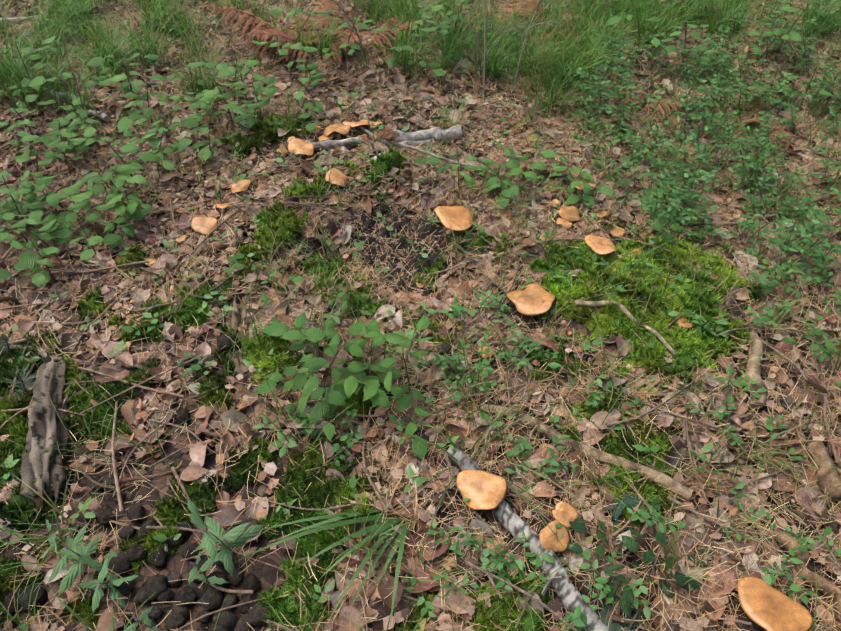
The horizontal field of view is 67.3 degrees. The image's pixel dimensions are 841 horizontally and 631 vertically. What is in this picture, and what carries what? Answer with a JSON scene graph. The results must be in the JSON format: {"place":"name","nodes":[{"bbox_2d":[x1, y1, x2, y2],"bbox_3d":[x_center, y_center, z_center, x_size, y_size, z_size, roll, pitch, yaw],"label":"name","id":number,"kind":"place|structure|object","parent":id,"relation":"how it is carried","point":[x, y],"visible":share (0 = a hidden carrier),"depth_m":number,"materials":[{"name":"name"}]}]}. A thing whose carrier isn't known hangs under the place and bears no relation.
{"place":"outdoors","nodes":[
{"label":"outdoors","id":0,"kind":"place"},
{"bbox_2d":[0,0,840,630],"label":"forest ground","id":1,"kind":"structure","parent":0,"point":[266,576],"depth_m":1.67,"materials":[{"name":"brown plant"}]},
{"bbox_2d":[21,301,265,630],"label":"pale herb leaves","id":2,"kind":"object","parent":1,"relation":"on","point":[235,536],"visible":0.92,"depth_m":1.34,"materials":[{"name":"green plant"}]},
{"bbox_2d":[2,333,450,630],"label":"soil clods","id":3,"kind":"object","parent":1,"relation":"on","point":[227,620],"visible":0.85,"depth_m":1.35,"materials":[{"name":"brown soil"}]},
{"bbox_2d":[0,183,685,630],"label":"conifer seedlings","id":4,"kind":"object","parent":1,"relation":"on","point":[620,505],"visible":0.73,"depth_m":1.52,"materials":[{"name":"green plant"}]},
{"bbox_2d":[0,118,757,630],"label":"moss cushions","id":5,"kind":"object","parent":1,"relation":"on","point":[480,244],"visible":0.17,"depth_m":1.77,"materials":[{"name":"green plant"}]},
{"bbox_2d":[0,111,767,630],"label":"moss tufts","id":6,"kind":"object","parent":5,"relation":"on","point":[288,495],"visible":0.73,"depth_m":1.76,"materials":[{"name":"green plant"}]},
{"bbox_2d":[348,203,461,296],"bbox_3d":[-0.067,-0.233,2.235,0.536,0.098,0.748,-1,45,-1],"label":"humus patch","id":7,"kind":"object","parent":1,"relation":"on","point":[423,231],"visible":0.46,"depth_m":2.24,"materials":[{"name":"black soil"}]},
{"bbox_2d":[20,296,816,539],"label":"rotten wood pieces","id":8,"kind":"object","parent":1,"relation":"on","point":[46,427],"visible":0.92,"depth_m":1.58,"materials":[{"name":"grey wood"}]},
{"bbox_2d":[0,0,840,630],"bbox_3d":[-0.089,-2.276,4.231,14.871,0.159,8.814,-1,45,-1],"label":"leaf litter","id":9,"kind":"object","parent":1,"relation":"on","point":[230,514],"visible":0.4,"depth_m":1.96,"materials":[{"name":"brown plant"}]},
{"bbox_2d":[0,0,840,630],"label":"grass","id":10,"kind":"structure","parent":1,"relation":"on","point":[454,44],"depth_m":2.95,"materials":[{"name":"green plant"}]},
{"bbox_2d":[0,0,840,630],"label":"fallen sticks","id":11,"kind":"object","parent":1,"relation":"on","point":[828,478],"visible":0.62,"depth_m":1.74,"materials":[{"name":"brown wood"}]},
{"bbox_2d":[0,0,840,630],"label":"bilberry","id":12,"kind":"object","parent":1,"relation":"on","point":[518,448],"depth_m":2.12,"materials":[{"name":"green plant"}]},
{"bbox_2d":[145,46,812,630],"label":"mushrooms","id":13,"kind":"object","parent":1,"relation":"on","point":[767,606],"visible":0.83,"depth_m":1.54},
{"bbox_2d":[181,0,792,146],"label":"dry bracken","id":14,"kind":"object","parent":1,"relation":"on","point":[268,31],"visible":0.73,"depth_m":3.27,"materials":[{"name":"brown plant"}]},
{"bbox_2d":[317,0,684,102],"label":"bare twigs","id":15,"kind":"object","parent":1,"relation":"on","point":[356,33],"visible":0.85,"depth_m":2.87,"materials":[{"name":"brown wood"}]},
{"bbox_2d":[447,443,610,630],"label":"birch branch","id":16,"kind":"object","parent":1,"relation":"on","point":[568,594],"visible":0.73,"depth_m":1.40,"materials":[{"name":"grey plant"}]}
]}

